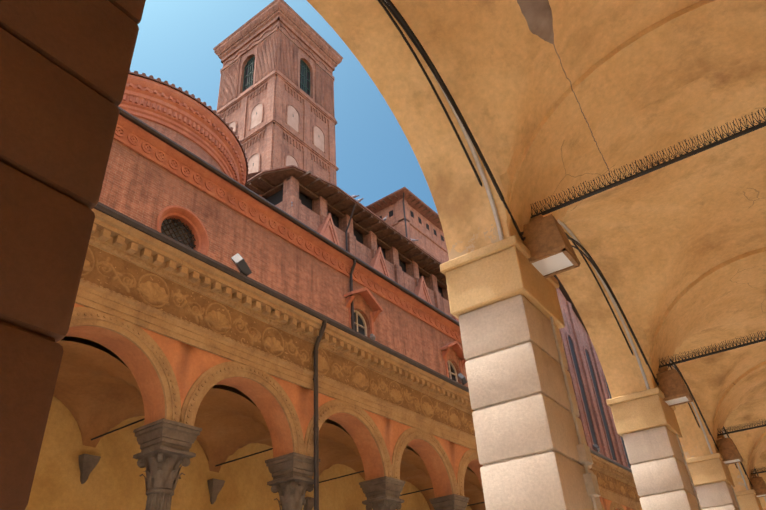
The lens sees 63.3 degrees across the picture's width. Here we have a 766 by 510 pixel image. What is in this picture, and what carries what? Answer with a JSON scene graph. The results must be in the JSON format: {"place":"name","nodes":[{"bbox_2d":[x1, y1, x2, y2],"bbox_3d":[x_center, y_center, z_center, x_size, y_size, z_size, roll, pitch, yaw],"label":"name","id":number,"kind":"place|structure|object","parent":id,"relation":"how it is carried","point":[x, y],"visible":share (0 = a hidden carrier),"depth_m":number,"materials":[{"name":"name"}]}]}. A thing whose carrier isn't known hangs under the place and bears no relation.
{"place":"outdoors","nodes":[
{"label":"outdoors","id":0,"kind":"place"},
{"bbox_2d":[25,336,474,509],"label":"portico inner wall","id":1,"kind":"structure","parent":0,"point":[115,481],"depth_m":12.39,"materials":[{"name":"paint"}]},
{"bbox_2d":[130,0,437,213],"label":"sky","id":2,"kind":"structure","parent":0,"point":[176,40],"materials":[{"name":"blue"}]},
{"bbox_2d":[213,0,443,241],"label":"tower","id":3,"kind":"structure","parent":0,"point":[278,39],"depth_m":50.12,"materials":[{"name":"red brick"}]},
{"bbox_2d":[229,104,323,177],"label":"blind arched niches","id":4,"kind":"object","parent":3,"relation":"attached to","point":[293,122],"visible":0.25,"depth_m":47.25,"materials":[{"name":"beige paint"}]},
{"bbox_2d":[243,56,309,165],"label":"tower window openings","id":5,"kind":"object","parent":3,"relation":"in","point":[252,68],"visible":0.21,"depth_m":51.75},
{"bbox_2d":[213,0,342,57],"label":"tower roof tiles","id":6,"kind":"object","parent":3,"relation":"on","point":[293,10],"visible":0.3,"depth_m":54.01,"materials":[{"name":"brown tile"}]},
{"label":"ground","id":7,"kind":"structure","parent":0,"visible":0},
{"bbox_2d":[53,340,485,509],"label":"portico vaults","id":8,"kind":"object","parent":7,"relation":"on","point":[97,392],"visible":0.48,"depth_m":12.64,"materials":[{"name":"paint"}]},
{"bbox_2d":[91,418,484,505],"bbox_3d":[2.496,7.908,19.517,2.170,0.028,53.852,-25,-38,29],"label":"iron","id":9,"kind":"object","parent":8,"relation":"on","point":[258,453],"visible":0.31,"depth_m":13.46,"materials":[{"name":"black metal"}]},
{"bbox_2d":[99,139,467,386],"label":"brick wall","id":10,"kind":"structure","parent":7,"relation":"on","point":[136,186],"depth_m":17.94,"materials":[{"name":"red brick"}]},
{"bbox_2d":[161,218,195,247],"bbox_3d":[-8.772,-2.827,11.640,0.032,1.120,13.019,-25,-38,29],"label":"lattice window","id":11,"kind":"structure","parent":10,"relation":"attached to","point":[178,232],"depth_m":15.87,"materials":[{"name":"black metal"}]},
{"bbox_2d":[135,116,223,172],"bbox_3d":[-9.001,-0.383,20.316,7.600,5.000,7.600,-25,-38,29],"label":"drum brick","id":12,"kind":"object","parent":10,"relation":"on","point":[188,144],"depth_m":19.44,"materials":[{"name":"red brick"}]},
{"bbox_2d":[119,74,245,185],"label":"curved cornice","id":13,"kind":"structure","parent":12,"relation":"attached to","point":[204,128],"depth_m":19.65,"materials":[{"name":"orange brick"}]},
{"bbox_2d":[129,70,248,186],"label":"roof tiles","id":14,"kind":"object","parent":13,"relation":"on","point":[172,86],"visible":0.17,"depth_m":20.12,"materials":[{"name":"tile"}]},
{"bbox_2d":[113,114,465,377],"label":"terracotta trim","id":15,"kind":"structure","parent":10,"relation":"attached to","point":[144,143],"depth_m":18.42,"materials":[{"name":"orange brick"}]},
{"bbox_2d":[161,219,455,380],"bbox_3d":[-0.556,2.162,25.559,3.830,6.950,46.150,-25,-38,29],"label":"window glass","id":16,"kind":"object","parent":10,"relation":"attached to","point":[360,329],"visible":0.21,"depth_m":16.07,"materials":[{"name":"black glass"}]},
{"bbox_2d":[94,106,631,509],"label":"gutters","id":17,"kind":"object","parent":10,"relation":"attached to","point":[131,222],"visible":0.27,"depth_m":15.14,"materials":[{"name":"metal"}]},
{"bbox_2d":[120,114,459,326],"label":"chapel roof tiles","id":18,"kind":"object","parent":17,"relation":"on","point":[272,209],"depth_m":18.62,"materials":[{"name":"brown tile"}]},
{"bbox_2d":[291,195,417,339],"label":"pigeons","id":19,"kind":"object","parent":17,"relation":"on","point":[372,336],"visible":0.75,"depth_m":30.31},
{"bbox_2d":[231,253,599,451],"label":"flood lights","id":20,"kind":"object","parent":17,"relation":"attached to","point":[240,263],"visible":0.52,"depth_m":12.32},
{"bbox_2d":[354,310,457,381],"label":"window frames","id":21,"kind":"structure","parent":10,"relation":"attached to","point":[356,312],"depth_m":21.16,"materials":[{"name":"brick"}]},
{"bbox_2d":[259,176,451,316],"bbox_3d":[-0.623,13.132,35.975,14.310,20.200,28.420,-25,-38,29],"label":"nave brick","id":22,"kind":"object","parent":7,"relation":"on","point":[314,219],"visible":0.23,"depth_m":30.86,"materials":[{"name":"brick"}]},
{"bbox_2d":[246,167,446,288],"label":"roof eaves","id":23,"kind":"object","parent":22,"relation":"on","point":[340,204],"depth_m":30.93,"materials":[{"name":"brown wood"}]},
{"bbox_2d":[247,165,441,263],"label":"nave roof tiles","id":24,"kind":"object","parent":23,"relation":"on","point":[251,176],"visible":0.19,"depth_m":29.43,"materials":[{"name":"tile"}]},
{"bbox_2d":[266,189,442,296],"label":"loggia openings","id":25,"kind":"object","parent":22,"relation":"in","point":[277,198],"depth_m":30.64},
{"bbox_2d":[317,213,458,321],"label":"triangular gables","id":26,"kind":"structure","parent":22,"relation":"attached to","point":[326,229],"depth_m":31.14,"materials":[{"name":"red brick"}]},
{"bbox_2d":[375,198,448,262],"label":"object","id":27,"kind":"object","parent":7,"relation":"on","point":[431,243],"visible":0.08,"depth_m":45.91,"materials":[{"name":"brick"}]},
{"bbox_2d":[366,187,442,230],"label":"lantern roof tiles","id":28,"kind":"object","parent":27,"relation":"on","point":[399,193],"visible":0.17,"depth_m":46.14,"materials":[{"name":"brown tile"}]},
{"bbox_2d":[307,0,765,509],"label":"plaster","id":29,"kind":"object","parent":7,"relation":"on","point":[553,97],"depth_m":7.11,"materials":[{"name":"yellow paint"}]},
{"bbox_2d":[377,0,758,486],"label":"cables","id":30,"kind":"object","parent":29,"relation":"attached to","point":[394,11],"visible":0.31,"depth_m":6.43,"materials":[{"name":"black metal"}]},
{"bbox_2d":[386,2,765,509],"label":"conduit","id":31,"kind":"object","parent":29,"relation":"attached to","point":[486,185],"visible":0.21,"depth_m":6.61,"materials":[{"name":"grey metal"}]},
{"bbox_2d":[556,288,631,468],"bbox_3d":[11.464,14.492,41.993,10.140,22.928,20.500,-25,-38,29],"label":"brick","id":32,"kind":"object","parent":7,"relation":"on","point":[575,331],"visible":0.19,"depth_m":39.03,"materials":[{"name":"red brick"}]},
{"bbox_2d":[568,335,630,467],"bbox_3d":[15.467,10.497,41.420,0.004,7.320,18.240,-25,-38,29],"label":"window glass","id":33,"kind":"object","parent":32,"relation":"attached to","point":[585,400],"visible":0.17,"depth_m":38.60,"materials":[{"name":"grey"}]},
{"label":"floor paving","id":34,"kind":"structure","parent":0,"visible":0},
{"bbox_2d":[145,488,173,509],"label":"column shafts","id":35,"kind":"object","parent":34,"relation":"on","point":[159,498],"depth_m":9.68,"materials":[{"name":"stone"}]},
{"bbox_2d":[79,418,468,509],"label":"column capitals","id":36,"kind":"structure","parent":35,"relation":"on","point":[163,455],"depth_m":11.87,"materials":[{"name":"stone"}]},
{"bbox_2d":[66,303,634,509],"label":"arcade wall","id":37,"kind":"structure","parent":36,"relation":"on","point":[190,365],"depth_m":12.46,"materials":[{"name":"orange paint"}]},
{"bbox_2d":[69,208,641,509],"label":"facade","id":38,"kind":"structure","parent":37,"relation":"attached to","point":[119,313],"depth_m":12.33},
{"bbox_2d":[81,245,640,501],"bbox_3d":[4.226,6.107,20.261,0.060,0.664,34.000,-25,-38,29],"label":"decorative frieze","id":39,"kind":"object","parent":38,"relation":"on","point":[166,295],"visible":0.5,"depth_m":12.51,"materials":[{"name":"stone"}]},
{"label":"paving","id":40,"kind":"structure","parent":0,"visible":0},
{"bbox_2d":[0,0,145,509],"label":"dark pier","id":41,"kind":"structure","parent":40,"relation":"on","point":[65,65],"depth_m":2.01,"materials":[{"name":"brown stone"}]},
{"bbox_2d":[459,294,738,509],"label":"stone pillars","id":42,"kind":"structure","parent":40,"relation":"on","point":[527,441],"depth_m":5.73,"materials":[{"name":"beige stone"}]},
{"bbox_2d":[576,443,600,496],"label":"junction boxes","id":43,"kind":"object","parent":42,"relation":"attached to","point":[590,479],"visible":0.93,"depth_m":5.59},
{"bbox_2d":[440,235,762,509],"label":"pillar capitals","id":44,"kind":"object","parent":42,"relation":"on","point":[498,271],"visible":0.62,"depth_m":6.46,"materials":[{"name":"beige stone"}]}
]}

